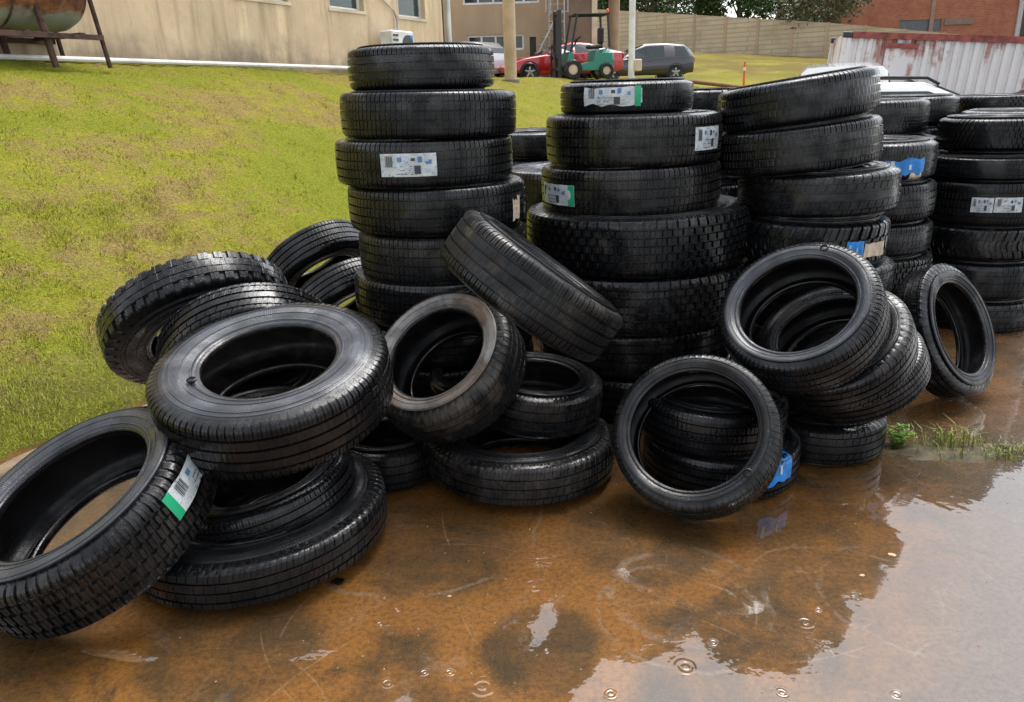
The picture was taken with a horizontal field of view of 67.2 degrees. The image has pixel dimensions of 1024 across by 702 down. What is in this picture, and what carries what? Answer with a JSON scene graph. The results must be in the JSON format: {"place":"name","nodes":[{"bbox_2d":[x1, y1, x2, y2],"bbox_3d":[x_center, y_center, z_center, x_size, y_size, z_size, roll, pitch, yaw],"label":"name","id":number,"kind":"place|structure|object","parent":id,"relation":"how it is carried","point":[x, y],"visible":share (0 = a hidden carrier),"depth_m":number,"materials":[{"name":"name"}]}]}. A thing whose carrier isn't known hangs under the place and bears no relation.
{"place":"outdoors","nodes":[
{"label":"outdoors","id":0,"kind":"place"},
{"bbox_2d":[0,52,827,459],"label":"lawn ground","id":1,"kind":"structure","parent":0,"point":[316,180],"depth_m":7.20,"materials":[{"name":"green plant"}]},
{"bbox_2d":[0,0,112,67],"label":"tank stand","id":2,"kind":"object","parent":1,"relation":"on","point":[45,37],"visible":0.84,"depth_m":9.40,"materials":[{"name":"brown metal"}]},
{"bbox_2d":[0,0,85,31],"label":"storage tank","id":3,"kind":"object","parent":2,"relation":"on","point":[61,15],"visible":0.92,"depth_m":9.15,"materials":[{"name":"metal"}]},
{"bbox_2d":[0,54,348,69],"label":"drain pipe","id":4,"kind":"object","parent":1,"relation":"on","point":[113,60],"visible":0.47,"depth_m":11.33,"materials":[{"name":"white paint"}]},
{"bbox_2d":[0,0,451,72],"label":"plastered building","id":5,"kind":"structure","parent":1,"relation":"on","point":[321,32],"depth_m":13.08,"materials":[{"name":"beige paint"}]},
{"bbox_2d":[328,0,366,14],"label":"window","id":6,"kind":"structure","parent":5,"relation":"in","point":[348,6],"depth_m":15.37,"materials":[{"name":"white paint"}]},
{"bbox_2d":[380,30,413,43],"bbox_3d":[-2.408,-6.460,16.296,0.317,0.560,0.820,7,21,25],"label":"air conditioner","id":7,"kind":"object","parent":5,"relation":"attached to","point":[391,36],"visible":0.38,"depth_m":15.97,"materials":[{"name":"white paint"}]},
{"bbox_2d":[398,0,427,21],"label":"window","id":8,"kind":"structure","parent":5,"relation":"in","point":[408,9],"depth_m":17.36,"materials":[{"name":"white paint"}]},
{"bbox_2d":[464,41,504,77],"bbox_3d":[-2.109,-10.430,28.125,4.200,1.475,2.020,13,24,38],"label":"parked car","id":9,"kind":"object","parent":1,"relation":"on","point":[498,52],"visible":0.04,"depth_m":26.88,"materials":[{"name":"grey paint"}]},
{"bbox_2d":[502,0,519,82],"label":"round column","id":10,"kind":"structure","parent":1,"relation":"on","point":[509,38],"depth_m":20.34,"materials":[{"name":"beige paint"}]},
{"bbox_2d":[443,0,596,78],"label":"brown building","id":11,"kind":"structure","parent":1,"relation":"on","point":[476,20],"depth_m":29.46,"materials":[{"name":"paint"}]},
{"bbox_2d":[467,34,523,49],"bbox_3d":[-0.627,-11.931,29.851,2.185,0.566,0.084,-2,19,0],"label":"window","id":12,"kind":"structure","parent":11,"relation":"in","point":[499,39],"depth_m":29.83,"materials":[{"name":"white paint"}]},
{"bbox_2d":[463,0,538,4],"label":"window","id":13,"kind":"structure","parent":11,"relation":"in","point":[465,2],"depth_m":29.37,"materials":[{"name":"white paint"}]},
{"bbox_2d":[545,0,568,76],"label":"caged ladder","id":14,"kind":"object","parent":11,"relation":"attached to","point":[549,8],"visible":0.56,"depth_m":28.33,"materials":[{"name":"metal"}]},
{"bbox_2d":[499,42,624,78],"bbox_3d":[1.662,-10.172,27.196,4.300,1.335,2.080,-6,19,-13],"label":"parked car","id":15,"kind":"object","parent":1,"relation":"on","point":[537,65],"visible":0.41,"depth_m":26.41,"materials":[{"name":"red paint"}]},
{"bbox_2d":[550,9,613,79],"bbox_3d":[1.819,-9.931,25.079,2.880,2.107,1.141,-5,19,-9],"label":"forklift","id":16,"kind":"object","parent":1,"relation":"on","point":[599,64],"visible":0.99,"depth_m":24.96,"materials":[{"name":"teal paint"}]},
{"bbox_2d":[608,0,619,78],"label":"round column","id":17,"kind":"structure","parent":1,"relation":"on","point":[614,11],"depth_m":33.10,"materials":[{"name":"brown paint"}]},
{"bbox_2d":[628,0,641,77],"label":"steel post","id":18,"kind":"object","parent":1,"relation":"on","point":[634,64],"visible":0.73,"depth_m":24.18,"materials":[{"name":"white metal"}]},
{"bbox_2d":[597,0,693,14],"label":"tree","id":19,"kind":"object","parent":1,"relation":"on","point":[623,6],"visible":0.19,"depth_m":62.05,"materials":[{"name":"green plant"}]},
{"bbox_2d":[607,43,694,78],"bbox_3d":[5.137,-11.722,31.459,4.250,1.475,2.020,-4,19,-6],"label":"parked car","id":20,"kind":"object","parent":1,"relation":"on","point":[659,60],"visible":0.51,"depth_m":30.75,"materials":[{"name":"black paint"}]},
{"bbox_2d":[640,0,735,16],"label":"tree","id":21,"kind":"object","parent":1,"relation":"on","point":[664,9],"visible":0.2,"depth_m":62.09,"materials":[{"name":"green plant"}]},
{"bbox_2d":[648,0,729,15],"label":"tree","id":22,"kind":"object","parent":1,"relation":"on","point":[677,2],"visible":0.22,"depth_m":69.82,"materials":[{"name":"green plant"}]},
{"bbox_2d":[683,79,741,86],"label":"earth kerb","id":23,"kind":"structure","parent":1,"relation":"on","point":[708,83],"depth_m":27.54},
{"bbox_2d":[681,0,781,18],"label":"tree","id":24,"kind":"object","parent":1,"relation":"on","point":[748,6],"visible":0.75,"depth_m":60.13,"materials":[{"name":"green plant"}]},
{"bbox_2d":[597,9,960,57],"bbox_3d":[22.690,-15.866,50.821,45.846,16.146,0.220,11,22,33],"label":"boundary wall","id":25,"kind":"structure","parent":1,"relation":"on","point":[696,33],"depth_m":53.68,"materials":[{"name":"concrete"}]},
{"bbox_2d":[741,0,831,22],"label":"tree","id":26,"kind":"object","parent":1,"relation":"on","point":[817,18],"visible":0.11,"depth_m":61.36,"materials":[{"name":"green plant"}]},
{"bbox_2d":[765,0,874,32],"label":"tree","id":27,"kind":"object","parent":1,"relation":"on","point":[801,4],"visible":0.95,"depth_m":50.98,"materials":[{"name":"green plant"}]},
{"bbox_2d":[807,0,1023,35],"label":"brick house","id":28,"kind":"structure","parent":1,"relation":"on","point":[986,17],"depth_m":69.41,"materials":[{"name":"red brick"}]},
{"bbox_2d":[0,327,1023,701],"bbox_3d":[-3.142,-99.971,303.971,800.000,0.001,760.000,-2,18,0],"label":"yard pavement","id":29,"kind":"structure","parent":0,"point":[680,609],"depth_m":2.52,"materials":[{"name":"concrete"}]},
{"bbox_2d":[0,404,147,477],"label":"kerb strip","id":30,"kind":"object","parent":29,"relation":"on","point":[6,466],"visible":0.02,"depth_m":3.62,"materials":[{"name":"concrete"}]},
{"bbox_2d":[0,406,217,639],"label":"tyre","id":31,"kind":"object","parent":29,"relation":"on","point":[134,541],"visible":0.85,"depth_m":2.43,"materials":[{"name":"rubber"}]},
{"bbox_2d":[142,451,387,610],"bbox_3d":[-0.949,0.624,2.916,0.946,0.183,0.946,-12,20,-19],"label":"tyre","id":32,"kind":"object","parent":29,"relation":"on","point":[344,533],"visible":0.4,"depth_m":2.54,"materials":[{"name":"rubber"}]},
{"bbox_2d":[194,451,354,541],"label":"tyre","id":33,"kind":"object","parent":32,"relation":"on","point":[317,491],"visible":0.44,"depth_m":2.67,"materials":[{"name":"rubber"}]},
{"bbox_2d":[145,303,393,479],"bbox_3d":[-0.873,0.114,2.841,0.856,0.255,0.856,-8,33,-8],"label":"tyre","id":34,"kind":"object","parent":33,"relation":"on","point":[340,404],"visible":1,"depth_m":2.64,"materials":[{"name":"rubber"}]},
{"bbox_2d":[156,282,323,396],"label":"tyre","id":35,"kind":"object","parent":34,"relation":"on","point":[193,315],"visible":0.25,"depth_m":3.12,"materials":[{"name":"rubber"}]},
{"bbox_2d":[96,251,288,384],"bbox_3d":[-1.425,-0.133,3.536,0.852,0.203,0.852,-24,-21,-13],"label":"tyre","id":36,"kind":"object","parent":35,"relation":"on","point":[135,314],"visible":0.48,"depth_m":3.20,"materials":[{"name":"rubber"}]},
{"bbox_2d":[217,386,350,491],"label":"tyre","id":37,"kind":"object","parent":32,"relation":"on","point":[281,482],"visible":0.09,"depth_m":2.88,"materials":[{"name":"rubber"}]},
{"bbox_2d":[351,416,431,491],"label":"tyre","id":38,"kind":"object","parent":29,"relation":"on","point":[393,453],"visible":0.33,"depth_m":3.26,"materials":[{"name":"rubber"}]},
{"bbox_2d":[427,417,613,506],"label":"tyre","id":39,"kind":"object","parent":29,"relation":"on","point":[566,469],"visible":0.6,"depth_m":3.09,"materials":[{"name":"rubber"}]},
{"bbox_2d":[384,290,526,443],"bbox_3d":[-0.273,0.059,3.251,0.662,0.252,0.662,-47,49,-8],"label":"tyre","id":40,"kind":"object","parent":39,"relation":"on","point":[480,395],"visible":0.85,"depth_m":3.10,"materials":[{"name":"rubber"}]},
{"bbox_2d":[441,210,622,361],"bbox_3d":[0.084,-0.271,3.190,0.794,0.252,0.794,32,11,-21],"label":"tyre","id":41,"kind":"object","parent":40,"relation":"on","point":[521,282],"visible":1,"depth_m":2.86,"materials":[{"name":"rubber"}]},
{"bbox_2d":[429,340,481,394],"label":"tyre","id":42,"kind":"object","parent":39,"relation":"on","point":[439,383],"visible":0.2,"depth_m":3.54,"materials":[{"name":"rubber"}]},
{"bbox_2d":[490,351,602,438],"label":"tyre","id":43,"kind":"object","parent":39,"relation":"on","point":[557,396],"visible":0.68,"depth_m":3.25,"materials":[{"name":"rubber"}]},
{"bbox_2d":[539,351,731,421],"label":"tyre","id":44,"kind":"object","parent":29,"relation":"on","point":[615,389],"visible":0.03,"depth_m":3.85,"materials":[{"name":"rubber"}]},
{"bbox_2d":[537,326,728,377],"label":"tyre","id":45,"kind":"object","parent":44,"relation":"on","point":[624,356],"visible":0.16,"depth_m":3.77,"materials":[{"name":"rubber"}]},
{"bbox_2d":[576,258,748,335],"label":"tyre","id":46,"kind":"object","parent":45,"relation":"on","point":[670,305],"visible":0.34,"depth_m":3.63,"materials":[{"name":"rubber"}]},
{"bbox_2d":[527,194,749,277],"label":"tyre","id":47,"kind":"object","parent":46,"relation":"on","point":[711,238],"visible":0.78,"depth_m":3.58,"materials":[{"name":"rubber"}]},
{"bbox_2d":[541,159,720,215],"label":"tyre","id":48,"kind":"object","parent":47,"relation":"on","point":[622,191],"visible":0.78,"depth_m":3.61,"materials":[{"name":"rubber"}]},
{"bbox_2d":[546,109,722,167],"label":"tyre","id":49,"kind":"object","parent":48,"relation":"on","point":[691,136],"visible":0.94,"depth_m":3.55,"materials":[{"name":"rubber"}]},
{"bbox_2d":[560,77,693,114],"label":"tyre","id":50,"kind":"object","parent":49,"relation":"on","point":[630,96],"visible":0.93,"depth_m":3.59,"materials":[{"name":"rubber"}]},
{"bbox_2d":[612,354,782,520],"bbox_3d":[0.721,0.332,3.027,0.646,0.646,0.206,17,-17,30],"label":"tyre","id":51,"kind":"object","parent":29,"relation":"on","point":[748,484],"visible":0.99,"depth_m":2.94,"materials":[{"name":"rubber"}]},
{"bbox_2d":[643,406,800,499],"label":"tyre","id":52,"kind":"object","parent":29,"relation":"on","point":[671,467],"visible":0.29,"depth_m":3.14,"materials":[{"name":"rubber"}]},
{"bbox_2d":[643,386,787,457],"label":"tyre","id":53,"kind":"object","parent":52,"relation":"on","point":[693,420],"visible":0.56,"depth_m":3.10,"materials":[{"name":"rubber"}]},
{"bbox_2d":[787,406,887,465],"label":"tyre","id":54,"kind":"object","parent":29,"relation":"on","point":[823,444],"visible":0.45,"depth_m":3.35,"materials":[{"name":"rubber"}]},
{"bbox_2d":[793,323,930,424],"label":"tyre","id":55,"kind":"object","parent":54,"relation":"on","point":[909,389],"visible":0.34,"depth_m":3.21,"materials":[{"name":"rubber"}]},
{"bbox_2d":[755,286,918,412],"bbox_3d":[1.390,-0.022,3.337,0.650,0.193,0.650,-34,34,1],"label":"tyre","id":56,"kind":"object","parent":55,"relation":"on","point":[789,325],"visible":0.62,"depth_m":3.18,"materials":[{"name":"rubber"}]},
{"bbox_2d":[718,242,890,394],"bbox_3d":[1.195,-0.142,3.185,0.652,0.236,0.652,-27,45,16],"label":"tyre","id":57,"kind":"object","parent":56,"relation":"on","point":[852,348],"visible":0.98,"depth_m":3.08,"materials":[{"name":"rubber"}]},
{"bbox_2d":[799,63,889,81],"bbox_3d":[6.029,-4.320,14.436,1.980,1.954,4.400,5,20,19],"label":"parked car","id":58,"kind":"object","parent":29,"relation":"on","point":[819,68],"visible":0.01,"depth_m":12.59,"materials":[{"name":"white paint"}]},
{"bbox_2d":[886,423,916,446],"bbox_3d":[1.778,0.390,3.543,0.131,0.109,0.142,-2,18,0],"label":"weed plant","id":59,"kind":"object","parent":29,"relation":"on","point":[898,439],"visible":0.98,"depth_m":3.55,"materials":[{"name":"green plant"}]},
{"bbox_2d":[878,76,960,94],"bbox_3d":[5.841,-3.119,11.251,4.500,1.710,2.100,3,19,13],"label":"parked car","id":60,"kind":"object","parent":29,"relation":"on","point":[911,86],"visible":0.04,"depth_m":10.48,"materials":[{"name":"white paint"}]},
{"bbox_2d":[827,31,1023,94],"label":"shipping container","id":61,"kind":"object","parent":29,"relation":"on","point":[972,64],"visible":0.45,"depth_m":15.51,"materials":[{"name":"white metal"}]},
{"bbox_2d":[896,263,995,398],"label":"tyre","id":62,"kind":"object","parent":29,"relation":"on","point":[954,291],"visible":0.85,"depth_m":3.98,"materials":[{"name":"rubber"}]},
{"bbox_2d":[885,443,1023,461],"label":"mud hump","id":63,"kind":"object","parent":29,"relation":"on","point":[971,454],"visible":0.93,"depth_m":3.45,"materials":[{"name":"brown soil"}]},
{"bbox_2d":[910,417,987,448],"bbox_3d":[2.000,0.384,3.515,0.348,0.121,0.253,-2,18,0],"label":"grass tuft","id":64,"kind":"object","parent":63,"relation":"on","point":[951,442],"visible":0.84,"depth_m":3.51,"materials":[{"name":"green plant"}]},
{"bbox_2d":[926,434,1023,460],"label":"grass tuft","id":65,"kind":"object","parent":63,"relation":"on","point":[935,443],"visible":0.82,"depth_m":3.48,"materials":[{"name":"green plant"}]},
{"bbox_2d":[982,442,1023,461],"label":"grass tuft","id":66,"kind":"object","parent":63,"relation":"on","point":[1010,455],"visible":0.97,"depth_m":3.41,"materials":[{"name":"green plant"}]},
{"bbox_2d":[935,297,1023,332],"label":"tyre","id":67,"kind":"object","parent":29,"relation":"on","point":[1006,316],"visible":0.17,"depth_m":5.07,"materials":[{"name":"rubber"}]},
{"bbox_2d":[932,255,1023,299],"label":"tyre","id":68,"kind":"object","parent":67,"relation":"on","point":[997,280],"visible":0.3,"depth_m":5.00,"materials":[{"name":"rubber"}]},
{"bbox_2d":[927,221,1023,261],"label":"tyre","id":69,"kind":"object","parent":68,"relation":"on","point":[977,243],"visible":0.58,"depth_m":4.96,"materials":[{"name":"rubber"}]},
{"bbox_2d":[928,176,1023,225],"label":"tyre","id":70,"kind":"object","parent":69,"relation":"on","point":[982,203],"visible":0.69,"depth_m":4.90,"materials":[{"name":"rubber"}]},
{"bbox_2d":[931,149,1023,180],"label":"tyre","id":71,"kind":"object","parent":70,"relation":"on","point":[981,166],"visible":0.67,"depth_m":4.86,"materials":[{"name":"rubber"}]},
{"bbox_2d":[936,113,1023,152],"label":"tyre","id":72,"kind":"object","parent":71,"relation":"on","point":[986,133],"visible":0.99,"depth_m":4.86,"materials":[{"name":"rubber"}]},
{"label":"tyre","id":73,"kind":"object","parent":29,"relation":"on","visible":0},
{"bbox_2d":[299,257,360,311],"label":"tyre","id":74,"kind":"object","parent":73,"relation":"on","point":[333,284],"visible":0.17,"depth_m":4.09,"materials":[{"name":"rubber"}]},
{"bbox_2d":[266,219,359,287],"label":"tyre","id":75,"kind":"object","parent":74,"relation":"on","point":[295,257],"visible":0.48,"depth_m":4.14,"materials":[{"name":"rubber"}]},
{"bbox_2d":[415,339,533,397],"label":"tyre","id":76,"kind":"object","parent":73,"relation":"on","point":[451,374],"visible":0.03,"depth_m":3.64,"materials":[{"name":"rubber"}]},
{"bbox_2d":[358,312,531,368],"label":"tyre","id":77,"kind":"object","parent":76,"relation":"on","point":[461,351],"visible":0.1,"depth_m":3.60,"materials":[{"name":"rubber"}]},
{"bbox_2d":[354,266,469,327],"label":"tyre","id":78,"kind":"object","parent":77,"relation":"on","point":[384,303],"visible":0.28,"depth_m":3.56,"materials":[{"name":"rubber"}]},
{"bbox_2d":[359,222,524,282],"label":"tyre","id":79,"kind":"object","parent":78,"relation":"on","point":[408,259],"visible":0.3,"depth_m":3.51,"materials":[{"name":"rubber"}]},
{"bbox_2d":[348,174,524,236],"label":"tyre","id":80,"kind":"object","parent":79,"relation":"on","point":[436,211],"visible":0.64,"depth_m":3.43,"materials":[{"name":"rubber"}]},
{"bbox_2d":[335,135,512,188],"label":"tyre","id":81,"kind":"object","parent":80,"relation":"on","point":[401,164],"visible":0.81,"depth_m":3.37,"materials":[{"name":"rubber"}]},
{"bbox_2d":[340,89,515,139],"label":"tyre","id":82,"kind":"object","parent":81,"relation":"on","point":[419,114],"visible":0.99,"depth_m":3.32,"materials":[{"name":"rubber"}]},
{"bbox_2d":[347,42,494,90],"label":"tyre","id":83,"kind":"object","parent":82,"relation":"on","point":[427,65],"visible":0.86,"depth_m":3.32,"materials":[{"name":"rubber"}]},
{"bbox_2d":[521,218,526,238],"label":"tyre","id":84,"kind":"object","parent":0,"point":[524,221],"depth_m":5.20,"materials":[{"name":"rubber"}]},
{"bbox_2d":[512,161,549,217],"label":"tyre","id":85,"kind":"object","parent":84,"relation":"on","point":[529,174],"visible":0.13,"depth_m":5.03,"materials":[{"name":"rubber"}]},
{"bbox_2d":[513,158,547,165],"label":"tyre","id":86,"kind":"object","parent":85,"relation":"on","point":[516,161],"visible":0.06,"depth_m":6.06,"materials":[{"name":"rubber"}]},
{"bbox_2d":[509,128,546,157],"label":"tyre","id":87,"kind":"object","parent":86,"relation":"on","point":[528,142],"visible":0.26,"depth_m":5.98,"materials":[{"name":"rubber"}]},
{"bbox_2d":[637,0,787,18],"label":"sky","id":88,"kind":"structure","parent":0,"point":[729,12],"materials":[{"name":"white"}]},
{"bbox_2d":[691,87,734,111],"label":"tyre","id":89,"kind":"object","parent":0,"point":[705,98],"visible":0.14,"depth_m":5.04,"materials":[{"name":"rubber"}]},
{"bbox_2d":[720,181,737,196],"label":"tyre","id":90,"kind":"object","parent":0,"point":[729,188],"visible":0.06,"depth_m":5.20,"materials":[{"name":"rubber"}]},
{"bbox_2d":[752,325,805,351],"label":"tyre","id":91,"kind":"object","parent":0,"point":[756,329],"depth_m":4.08,"materials":[{"name":"rubber"}]},
{"bbox_2d":[755,298,838,338],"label":"tyre","id":92,"kind":"object","parent":91,"relation":"on","point":[774,305],"visible":0.03,"depth_m":3.90,"materials":[{"name":"rubber"}]},
{"bbox_2d":[748,256,894,299],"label":"tyre","id":93,"kind":"object","parent":92,"relation":"on","point":[884,266],"visible":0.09,"depth_m":3.77,"materials":[{"name":"rubber"}]},
{"bbox_2d":[744,213,890,261],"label":"tyre","id":94,"kind":"object","parent":93,"relation":"on","point":[867,238],"visible":0.39,"depth_m":3.63,"materials":[{"name":"rubber"}]},
{"bbox_2d":[737,160,901,219],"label":"tyre","id":95,"kind":"object","parent":94,"relation":"on","point":[872,188],"visible":0.74,"depth_m":3.55,"materials":[{"name":"rubber"}]},
{"bbox_2d":[718,113,883,178],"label":"tyre","id":96,"kind":"object","parent":95,"relation":"on","point":[837,144],"visible":0.84,"depth_m":3.51,"materials":[{"name":"rubber"}]},
{"bbox_2d":[718,65,880,131],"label":"tyre","id":97,"kind":"object","parent":96,"relation":"on","point":[828,96],"visible":0.98,"depth_m":3.47,"materials":[{"name":"rubber"}]},
{"bbox_2d":[889,250,932,290],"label":"tyre","id":98,"kind":"object","parent":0,"point":[905,265],"visible":0.11,"depth_m":4.58,"materials":[{"name":"rubber"}]},
{"bbox_2d":[885,217,932,256],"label":"tyre","id":99,"kind":"object","parent":98,"relation":"on","point":[909,238],"visible":0.27,"depth_m":4.54,"materials":[{"name":"rubber"}]},
{"bbox_2d":[882,177,936,222],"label":"tyre","id":100,"kind":"object","parent":99,"relation":"on","point":[917,199],"visible":0.25,"depth_m":4.48,"materials":[{"name":"rubber"}]},
{"bbox_2d":[877,134,938,181],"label":"tyre","id":101,"kind":"object","parent":100,"relation":"on","point":[913,157],"visible":0.41,"depth_m":4.41,"materials":[{"name":"rubber"}]},
{"bbox_2d":[869,97,930,134],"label":"tyre","id":102,"kind":"object","parent":101,"relation":"on","point":[905,115],"visible":0.34,"depth_m":5.07,"materials":[{"name":"rubber"}]},
{"bbox_2d":[918,133,939,150],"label":"tyre","id":103,"kind":"object","parent":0,"point":[930,136],"visible":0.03,"depth_m":5.24,"materials":[{"name":"rubber"}]},
{"bbox_2d":[925,126,941,148],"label":"tyre","id":104,"kind":"object","parent":103,"relation":"on","point":[931,130],"visible":0.02,"depth_m":5.86,"materials":[{"name":"rubber"}]},
{"bbox_2d":[881,93,959,125],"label":"tyre","id":105,"kind":"object","parent":104,"relation":"on","point":[942,105],"visible":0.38,"depth_m":5.85,"materials":[{"name":"rubber"}]},
{"bbox_2d":[960,107,1023,113],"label":"tyre","id":106,"kind":"object","parent":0,"point":[1000,110],"visible":0.38,"depth_m":5.68,"materials":[{"name":"rubber"}]},
{"bbox_2d":[955,93,1023,113],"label":"tyre","id":107,"kind":"object","parent":106,"relation":"on","point":[969,101],"visible":0.39,"depth_m":6.26,"materials":[{"name":"rubber"}]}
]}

